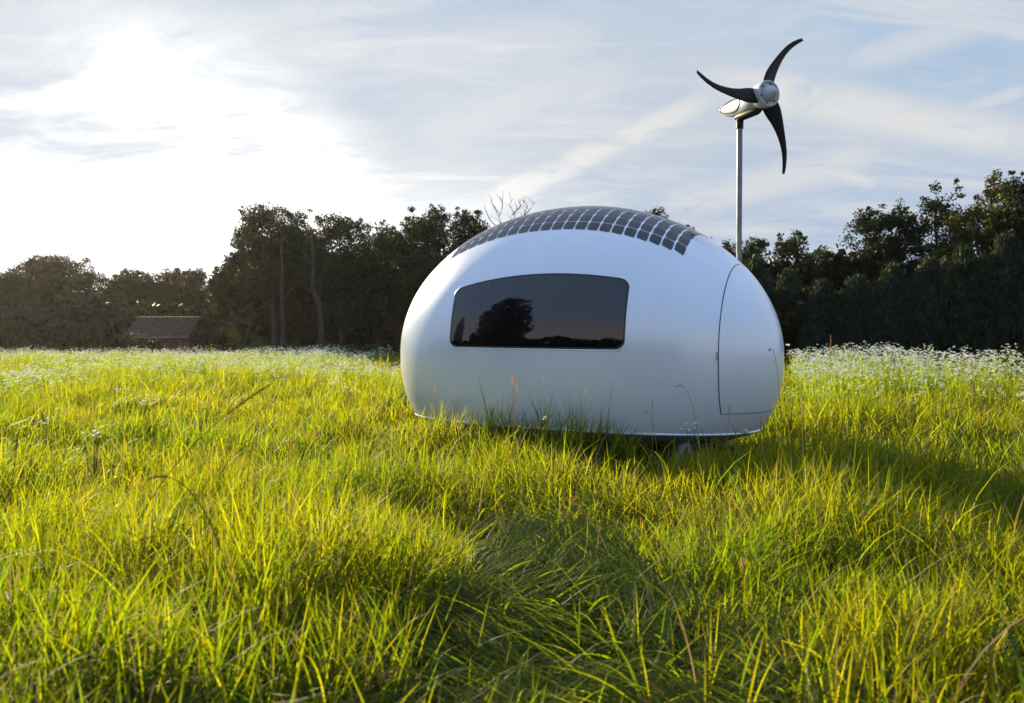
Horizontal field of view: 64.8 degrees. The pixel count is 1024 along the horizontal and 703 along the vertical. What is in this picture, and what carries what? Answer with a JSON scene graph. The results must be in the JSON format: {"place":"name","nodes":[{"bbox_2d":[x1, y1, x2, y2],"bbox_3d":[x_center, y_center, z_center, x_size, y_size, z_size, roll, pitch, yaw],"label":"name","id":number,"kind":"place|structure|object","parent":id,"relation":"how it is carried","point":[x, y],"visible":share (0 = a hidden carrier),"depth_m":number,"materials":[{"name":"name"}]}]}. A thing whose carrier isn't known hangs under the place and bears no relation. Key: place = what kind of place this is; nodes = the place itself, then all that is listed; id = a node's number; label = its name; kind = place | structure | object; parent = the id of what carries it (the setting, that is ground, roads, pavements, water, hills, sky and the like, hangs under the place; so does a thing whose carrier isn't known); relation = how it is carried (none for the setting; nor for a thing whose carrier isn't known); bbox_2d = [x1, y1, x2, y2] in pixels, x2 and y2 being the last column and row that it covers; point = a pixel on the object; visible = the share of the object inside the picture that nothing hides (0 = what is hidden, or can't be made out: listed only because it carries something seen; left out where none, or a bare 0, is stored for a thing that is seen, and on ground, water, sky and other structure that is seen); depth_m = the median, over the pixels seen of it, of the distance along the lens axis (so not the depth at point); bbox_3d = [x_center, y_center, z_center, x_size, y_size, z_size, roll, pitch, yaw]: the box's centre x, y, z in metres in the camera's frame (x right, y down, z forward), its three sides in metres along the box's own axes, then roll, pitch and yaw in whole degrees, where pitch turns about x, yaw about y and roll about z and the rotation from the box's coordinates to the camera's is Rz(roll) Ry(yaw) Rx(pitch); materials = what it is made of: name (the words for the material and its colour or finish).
{"place":"outdoors","nodes":[
{"label":"outdoors","id":0,"kind":"place"},
{"bbox_2d":[0,345,1023,702],"bbox_3d":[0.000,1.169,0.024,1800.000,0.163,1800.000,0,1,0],"label":"ground","id":1,"kind":"structure","parent":0,"point":[526,645],"depth_m":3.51,"materials":[{"name":"plant"}]},
{"bbox_2d":[0,275,19,309],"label":"broadleaf tree","id":2,"kind":"object","parent":1,"relation":"on","point":[2,292],"visible":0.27,"depth_m":39.58,"materials":[{"name":"green plant"}]},
{"bbox_2d":[8,434,17,514],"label":"grass stalk","id":3,"kind":"object","parent":1,"relation":"on","point":[13,469],"depth_m":4.61,"materials":[{"name":"plant"}]},
{"bbox_2d":[0,315,41,353],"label":"shrub","id":4,"kind":"object","parent":1,"relation":"on","point":[7,335],"visible":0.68,"depth_m":35.95,"materials":[{"name":"green plant"}]},
{"bbox_2d":[21,381,44,413],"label":"wildflower","id":5,"kind":"object","parent":1,"relation":"on","point":[30,397],"visible":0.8,"depth_m":10.50,"materials":[{"name":"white plant"}]},
{"bbox_2d":[0,270,73,332],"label":"broadleaf tree","id":6,"kind":"object","parent":1,"relation":"on","point":[13,281],"visible":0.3,"depth_m":40.33,"materials":[{"name":"green plant"}]},
{"bbox_2d":[37,416,53,461],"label":"wildflower","id":7,"kind":"object","parent":1,"relation":"on","point":[46,438],"visible":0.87,"depth_m":7.01,"materials":[{"name":"white plant"}]},
{"bbox_2d":[5,251,98,303],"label":"broadleaf tree","id":8,"kind":"object","parent":1,"relation":"on","point":[56,271],"visible":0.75,"depth_m":41.84,"materials":[{"name":"green plant"}]},
{"bbox_2d":[18,309,89,353],"bbox_3d":[-20.529,-0.700,36.008,2.983,2.411,1.971,0,1,0],"label":"shrub","id":9,"kind":"object","parent":1,"relation":"on","point":[60,342],"visible":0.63,"depth_m":36.00,"materials":[{"name":"green plant"}]},
{"bbox_2d":[63,319,116,353],"bbox_3d":[-19.316,-0.466,37.086,2.613,2.086,1.974,0,1,0],"label":"shrub","id":10,"kind":"object","parent":1,"relation":"on","point":[90,341],"visible":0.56,"depth_m":36.78,"materials":[{"name":"green plant"}]},
{"bbox_2d":[81,430,101,488],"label":"wildflower","id":11,"kind":"object","parent":1,"relation":"on","point":[95,463],"visible":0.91,"depth_m":5.91,"materials":[{"name":"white plant"}]},
{"bbox_2d":[69,272,138,305],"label":"broadleaf tree","id":12,"kind":"object","parent":1,"relation":"on","point":[112,290],"visible":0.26,"depth_m":44.65,"materials":[{"name":"green plant"}]},
{"bbox_2d":[116,388,130,425],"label":"wildflower","id":13,"kind":"object","parent":1,"relation":"on","point":[121,402],"visible":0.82,"depth_m":9.00,"materials":[{"name":"white plant"}]},
{"bbox_2d":[117,332,151,354],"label":"shrub","id":14,"kind":"object","parent":1,"relation":"on","point":[129,345],"visible":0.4,"depth_m":33.46,"materials":[{"name":"green plant"}]},
{"bbox_2d":[114,268,163,307],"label":"broadleaf tree","id":15,"kind":"object","parent":1,"relation":"on","point":[134,276],"visible":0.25,"depth_m":45.33,"materials":[{"name":"green plant"}]},
{"bbox_2d":[139,394,158,451],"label":"wildflower","id":16,"kind":"object","parent":1,"relation":"on","point":[154,417],"visible":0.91,"depth_m":7.60,"materials":[{"name":"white plant"}]},
{"bbox_2d":[141,337,168,354],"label":"shrub","id":17,"kind":"object","parent":1,"relation":"on","point":[154,343],"visible":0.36,"depth_m":33.12,"materials":[{"name":"green plant"}]},
{"bbox_2d":[124,317,209,354],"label":"garden shed","id":18,"kind":"structure","parent":1,"relation":"on","point":[175,332],"depth_m":34.83,"materials":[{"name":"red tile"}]},
{"bbox_2d":[161,340,180,354],"bbox_3d":[-14.605,-0.028,34.622,0.830,0.950,0.080,0,1,0],"label":"barn door","id":19,"kind":"structure","parent":18,"relation":"in","point":[173,344],"depth_m":34.61,"materials":[{"name":"brown"}]},
{"bbox_2d":[134,266,200,308],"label":"broadleaf tree","id":20,"kind":"object","parent":1,"relation":"on","point":[170,293],"visible":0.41,"depth_m":44.82,"materials":[{"name":"green plant"}]},
{"bbox_2d":[167,267,212,311],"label":"broadleaf tree","id":21,"kind":"object","parent":1,"relation":"on","point":[190,278],"visible":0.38,"depth_m":42.26,"materials":[{"name":"green plant"}]},
{"bbox_2d":[146,475,240,620],"bbox_3d":[-1.135,0.793,2.917,0.368,0.701,0.015,0,1,0],"label":"grass stalk","id":22,"kind":"object","parent":1,"relation":"on","point":[160,476],"depth_m":2.91,"materials":[{"name":"plant"}]},
{"bbox_2d":[127,384,270,545],"bbox_3d":[-1.463,0.616,3.656,0.773,0.951,0.028,0,1,7],"label":"grass stalk","id":23,"kind":"object","parent":1,"relation":"on","point":[252,395],"depth_m":3.63,"materials":[{"name":"plant"}]},
{"bbox_2d":[191,323,229,353],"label":"shrub","id":24,"kind":"object","parent":1,"relation":"on","point":[199,332],"visible":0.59,"depth_m":34.97,"materials":[{"name":"green plant"}]},
{"bbox_2d":[195,225,262,349],"bbox_3d":[-12.771,-2.654,37.156,2.640,6.109,3.454,0,1,0],"label":"broadleaf tree","id":25,"kind":"object","parent":1,"relation":"on","point":[229,295],"visible":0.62,"depth_m":36.35,"materials":[{"name":"green plant"}]},
{"bbox_2d":[219,303,261,354],"bbox_3d":[-11.473,-0.825,34.482,1.971,2.815,1.661,0,1,0],"label":"shrub","id":26,"kind":"object","parent":1,"relation":"on","point":[244,344],"visible":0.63,"depth_m":34.43,"materials":[{"name":"green plant"}]},
{"bbox_2d":[243,336,277,353],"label":"shrub","id":27,"kind":"object","parent":1,"relation":"on","point":[260,344],"visible":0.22,"depth_m":33.42,"materials":[{"name":"green plant"}]},
{"bbox_2d":[245,401,275,495],"bbox_3d":[-1.449,0.687,4.615,0.206,0.816,0.014,0,1,0],"label":"grass stalk","id":28,"kind":"object","parent":1,"relation":"on","point":[274,402],"depth_m":4.61,"materials":[{"name":"green plant"}]},
{"bbox_2d":[227,201,318,349],"bbox_3d":[-10.516,-3.091,35.941,3.972,7.034,3.958,0,1,0],"label":"broadleaf tree","id":29,"kind":"object","parent":1,"relation":"on","point":[266,247],"visible":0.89,"depth_m":35.29,"materials":[{"name":"green plant"}]},
{"bbox_2d":[272,237,299,349],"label":"tree trunk","id":30,"kind":"object","parent":1,"relation":"on","point":[282,297],"visible":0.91,"depth_m":34.31,"materials":[{"name":"brown plant"}]},
{"bbox_2d":[274,340,307,353],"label":"shrub","id":31,"kind":"object","parent":1,"relation":"on","point":[289,346],"visible":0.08,"depth_m":33.25,"materials":[{"name":"green plant"}]},
{"bbox_2d":[270,227,336,343],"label":"broadleaf tree","id":32,"kind":"object","parent":1,"relation":"on","point":[294,313],"visible":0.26,"depth_m":37.04,"materials":[{"name":"green plant"}]},
{"bbox_2d":[301,237,330,347],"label":"tree trunk","id":33,"kind":"object","parent":1,"relation":"on","point":[320,320],"visible":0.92,"depth_m":34.09,"materials":[{"name":"brown plant"}]},
{"bbox_2d":[309,339,340,356],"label":"shrub","id":34,"kind":"object","parent":1,"relation":"on","point":[323,346],"visible":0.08,"depth_m":33.20,"materials":[{"name":"green plant"}]},
{"bbox_2d":[292,211,390,351],"bbox_3d":[-8.029,-2.990,36.846,4.283,6.796,4.171,-1,1,-27],"label":"broadleaf tree","id":35,"kind":"object","parent":1,"relation":"on","point":[339,229],"visible":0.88,"depth_m":36.09,"materials":[{"name":"green plant"}]},
{"bbox_2d":[341,386,351,420],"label":"wildflower","id":36,"kind":"object","parent":1,"relation":"on","point":[343,397],"visible":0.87,"depth_m":10.00,"materials":[{"name":"white plant"}]},
{"bbox_2d":[337,342,366,356],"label":"shrub","id":37,"kind":"object","parent":1,"relation":"on","point":[356,348],"visible":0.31,"depth_m":32.85,"materials":[{"name":"green plant"}]},
{"bbox_2d":[358,342,385,354],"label":"shrub","id":38,"kind":"object","parent":1,"relation":"on","point":[369,347],"visible":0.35,"depth_m":32.63,"materials":[{"name":"green plant"}]},
{"bbox_2d":[350,221,407,345],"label":"broadleaf tree","id":39,"kind":"object","parent":1,"relation":"on","point":[376,292],"visible":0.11,"depth_m":37.76,"materials":[{"name":"green plant"}]},
{"bbox_2d":[372,315,402,357],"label":"shrub","id":40,"kind":"object","parent":1,"relation":"on","point":[397,345],"visible":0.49,"depth_m":34.81,"materials":[{"name":"green plant"}]},
{"bbox_2d":[365,205,449,336],"bbox_3d":[-4.458,-3.034,35.701,3.768,6.930,3.796,-1,1,-24],"label":"broadleaf tree","id":41,"kind":"object","parent":1,"relation":"on","point":[395,244],"visible":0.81,"depth_m":35.25,"materials":[{"name":"green plant"}]},
{"bbox_2d":[429,386,434,460],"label":"grass stalk","id":42,"kind":"object","parent":1,"relation":"on","point":[432,420],"depth_m":7.01,"materials":[{"name":"green plant"}]},
{"bbox_2d":[395,203,473,308],"bbox_3d":[-3.237,-3.181,36.847,4.323,7.175,3.887,0,1,0],"label":"broadleaf tree","id":43,"kind":"object","parent":1,"relation":"on","point":[443,243],"visible":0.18,"depth_m":36.65,"materials":[{"name":"green plant"}]},
{"bbox_2d":[433,209,490,264],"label":"broadleaf tree","id":44,"kind":"object","parent":1,"relation":"on","point":[464,220],"visible":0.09,"depth_m":35.70,"materials":[{"name":"green plant"}]},
{"bbox_2d":[0,249,1016,360],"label":"woodland","id":45,"kind":"object","parent":1,"relation":"on","point":[121,315],"visible":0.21,"depth_m":37.08,"materials":[{"name":"green plant"}]},
{"bbox_2d":[484,191,534,225],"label":"dead tree","id":46,"kind":"object","parent":1,"relation":"on","point":[523,200],"visible":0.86,"depth_m":34.81,"materials":[{"name":"grey plant"}]},
{"bbox_2d":[0,346,1023,416],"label":"flower stems","id":47,"kind":"object","parent":1,"relation":"on","point":[841,379],"visible":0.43,"depth_m":16.56,"materials":[{"name":"green plant"}]},
{"bbox_2d":[0,341,1023,404],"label":"wildflowers","id":48,"kind":"object","parent":1,"relation":"on","point":[864,365],"visible":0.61,"depth_m":16.96,"materials":[{"name":"white plant"}]},
{"bbox_2d":[511,382,517,471],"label":"grass stalk","id":49,"kind":"object","parent":1,"relation":"on","point":[515,411],"depth_m":6.41,"materials":[{"name":"green plant"}]},
{"bbox_2d":[535,372,544,457],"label":"grass stalk","id":50,"kind":"object","parent":1,"relation":"on","point":[540,409],"depth_m":6.71,"materials":[{"name":"green plant"}]},
{"bbox_2d":[543,416,545,453],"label":"wildflower","id":51,"kind":"object","parent":1,"relation":"on","point":[544,433],"visible":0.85,"depth_m":6.92,"materials":[{"name":"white plant"}]},
{"bbox_2d":[569,496,592,550],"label":"grass stalk","id":52,"kind":"object","parent":1,"relation":"on","point":[584,512],"depth_m":4.12,"materials":[{"name":"plant"}]},
{"bbox_2d":[578,385,586,463],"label":"grass stalk","id":53,"kind":"object","parent":1,"relation":"on","point":[583,416],"depth_m":6.61,"materials":[{"name":"green plant"}]},
{"bbox_2d":[400,206,783,459],"bbox_3d":[0.673,-0.276,8.699,4.352,2.546,2.121,1,1,32],"label":"camper pod","id":54,"kind":"object","parent":1,"relation":"on","point":[641,309],"visible":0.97,"depth_m":7.59,"materials":[{"name":"paint"}]},
{"bbox_2d":[449,272,630,350],"bbox_3d":[0.206,-0.392,7.864,1.985,0.760,0.214,1,1,32],"label":"window","id":55,"kind":"structure","parent":54,"relation":"in","point":[563,311],"depth_m":7.74,"materials":[{"name":"black glass"}]},
{"bbox_2d":[644,411,659,478],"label":"grass stalk","id":56,"kind":"object","parent":1,"relation":"on","point":[656,443],"depth_m":6.32,"materials":[{"name":"green plant"}]},
{"bbox_2d":[652,399,652,458],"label":"grass stalk","id":57,"kind":"object","parent":1,"relation":"on","point":[652,428],"depth_m":7.21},
{"bbox_2d":[644,205,685,225],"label":"broadleaf tree","id":58,"kind":"object","parent":1,"relation":"on","point":[654,212],"visible":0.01,"depth_m":32.85,"materials":[{"name":"green plant"}]},
{"bbox_2d":[679,421,697,470],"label":"wildflower","id":59,"kind":"object","parent":1,"relation":"on","point":[695,427],"visible":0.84,"depth_m":6.76,"materials":[{"name":"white plant"}]},
{"bbox_2d":[675,384,701,462],"bbox_3d":[1.392,0.665,6.315,0.235,0.824,0.019,0,1,0],"label":"grass stalk","id":60,"kind":"object","parent":1,"relation":"on","point":[695,419],"depth_m":6.31,"materials":[{"name":"green plant"}]},
{"bbox_2d":[725,404,730,459],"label":"grass stalk","id":61,"kind":"object","parent":1,"relation":"on","point":[728,423],"depth_m":6.61,"materials":[{"name":"green plant"}]},
{"bbox_2d":[721,239,745,257],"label":"broadleaf tree","id":62,"kind":"object","parent":1,"relation":"on","point":[728,248],"visible":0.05,"depth_m":27.96,"materials":[{"name":"green plant"}]},
{"bbox_2d":[696,38,802,262],"bbox_3d":[2.574,-1.217,8.883,0.951,4.604,1.162,1,1,31],"label":"wind turbine","id":63,"kind":"object","parent":1,"relation":"on","point":[747,103],"visible":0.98,"depth_m":8.95,"materials":[{"name":"metal"}]},
{"bbox_2d":[740,557,760,656],"bbox_3d":[0.892,0.957,3.020,0.082,0.382,0.019,0,1,0],"label":"grass stalk","id":64,"kind":"object","parent":1,"relation":"on","point":[743,562],"depth_m":3.02,"materials":[{"name":"plant"}]},
{"bbox_2d":[742,236,781,278],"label":"broadleaf tree","id":65,"kind":"object","parent":1,"relation":"on","point":[755,245],"visible":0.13,"depth_m":27.08,"materials":[{"name":"green plant"}]},
{"bbox_2d":[744,252,789,361],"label":"conifer tree","id":66,"kind":"object","parent":1,"relation":"on","point":[757,269],"visible":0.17,"depth_m":22.76,"materials":[{"name":"green plant"}]},
{"bbox_2d":[768,348,782,458],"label":"grass stalk","id":67,"kind":"object","parent":1,"relation":"on","point":[779,395],"depth_m":6.51,"materials":[{"name":"green plant"}]},
{"bbox_2d":[783,392,795,436],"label":"wildflower","id":68,"kind":"object","parent":1,"relation":"on","point":[791,410],"visible":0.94,"depth_m":8.40,"materials":[{"name":"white plant"}]},
{"bbox_2d":[772,265,808,368],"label":"conifer tree","id":69,"kind":"object","parent":1,"relation":"on","point":[788,280],"visible":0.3,"depth_m":22.74,"materials":[{"name":"green plant"}]},
{"bbox_2d":[769,229,829,287],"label":"broadleaf tree","id":70,"kind":"object","parent":1,"relation":"on","point":[789,247],"visible":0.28,"depth_m":26.74,"materials":[{"name":"green plant"}]},
{"bbox_2d":[801,393,805,530],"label":"grass stalk","id":71,"kind":"object","parent":1,"relation":"on","point":[803,452],"depth_m":4.61,"materials":[{"name":"green plant"}]},
{"bbox_2d":[789,277,853,366],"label":"conifer tree","id":72,"kind":"object","parent":1,"relation":"on","point":[823,294],"visible":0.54,"depth_m":21.66,"materials":[{"name":"green plant"}]},
{"bbox_2d":[810,245,841,277],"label":"broadleaf tree","id":73,"kind":"object","parent":1,"relation":"on","point":[824,253],"visible":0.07,"depth_m":27.81,"materials":[{"name":"green plant"}]},
{"bbox_2d":[822,272,887,371],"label":"conifer tree","id":74,"kind":"object","parent":1,"relation":"on","point":[856,300],"visible":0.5,"depth_m":21.21,"materials":[{"name":"green plant"}]},
{"bbox_2d":[833,204,909,289],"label":"broadleaf tree","id":75,"kind":"object","parent":1,"relation":"on","point":[871,251],"visible":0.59,"depth_m":25.65,"materials":[{"name":"green plant"}]},
{"bbox_2d":[861,259,923,366],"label":"conifer tree","id":76,"kind":"object","parent":1,"relation":"on","point":[889,301],"visible":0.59,"depth_m":20.67,"materials":[{"name":"green plant"}]},
{"bbox_2d":[867,197,928,285],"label":"broadleaf tree","id":77,"kind":"object","parent":1,"relation":"on","point":[895,218],"visible":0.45,"depth_m":25.56,"materials":[{"name":"green plant"}]},
{"bbox_2d":[891,254,968,373],"bbox_3d":[10.525,-0.806,20.475,1.853,3.352,1.837,0,1,0],"label":"conifer tree","id":78,"kind":"object","parent":1,"relation":"on","point":[925,286],"visible":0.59,"depth_m":20.15,"materials":[{"name":"green plant"}]},
{"bbox_2d":[899,178,972,285],"bbox_3d":[12.970,-2.315,24.950,1.774,5.937,2.148,-1,2,-44],"label":"broadleaf tree","id":79,"kind":"object","parent":1,"relation":"on","point":[938,207],"visible":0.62,"depth_m":24.84,"materials":[{"name":"green plant"}]},
{"bbox_2d":[924,386,948,447],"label":"grass stalk","id":80,"kind":"object","parent":1,"relation":"on","point":[936,411],"depth_m":7.41,"materials":[{"name":"green plant"}]},
{"bbox_2d":[924,209,988,284],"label":"broadleaf tree","id":81,"kind":"object","parent":1,"relation":"on","point":[953,222],"visible":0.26,"depth_m":23.93,"materials":[{"name":"green plant"}]},
{"bbox_2d":[925,242,1004,373],"bbox_3d":[11.233,-0.910,19.976,1.781,3.627,1.934,0,1,0],"label":"conifer tree","id":82,"kind":"object","parent":1,"relation":"on","point":[966,265],"visible":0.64,"depth_m":19.68,"materials":[{"name":"green plant"}]},
{"bbox_2d":[942,168,1023,277],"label":"broadleaf tree","id":83,"kind":"object","parent":1,"relation":"on","point":[988,216],"visible":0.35,"depth_m":23.59,"materials":[{"name":"green plant"}]},
{"bbox_2d":[962,229,1023,376],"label":"conifer tree","id":84,"kind":"object","parent":1,"relation":"on","point":[1005,264],"visible":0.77,"depth_m":19.17,"materials":[{"name":"green plant"}]},
{"bbox_2d":[977,170,1023,266],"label":"broadleaf tree","id":85,"kind":"object","parent":1,"relation":"on","point":[1015,218],"visible":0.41,"depth_m":22.76,"materials":[{"name":"green plant"}]},
{"bbox_2d":[1004,259,1023,377],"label":"conifer tree","id":86,"kind":"object","parent":1,"relation":"on","point":[1020,315],"visible":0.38,"depth_m":18.95,"materials":[{"name":"green plant"}]},
{"bbox_2d":[0,0,1023,294],"label":"sky","id":87,"kind":"structure","parent":0,"point":[135,134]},
{"bbox_2d":[972,360,972,412],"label":"grass stalk","id":88,"kind":"object","parent":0,"point":[972,386],"depth_m":9.51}
]}

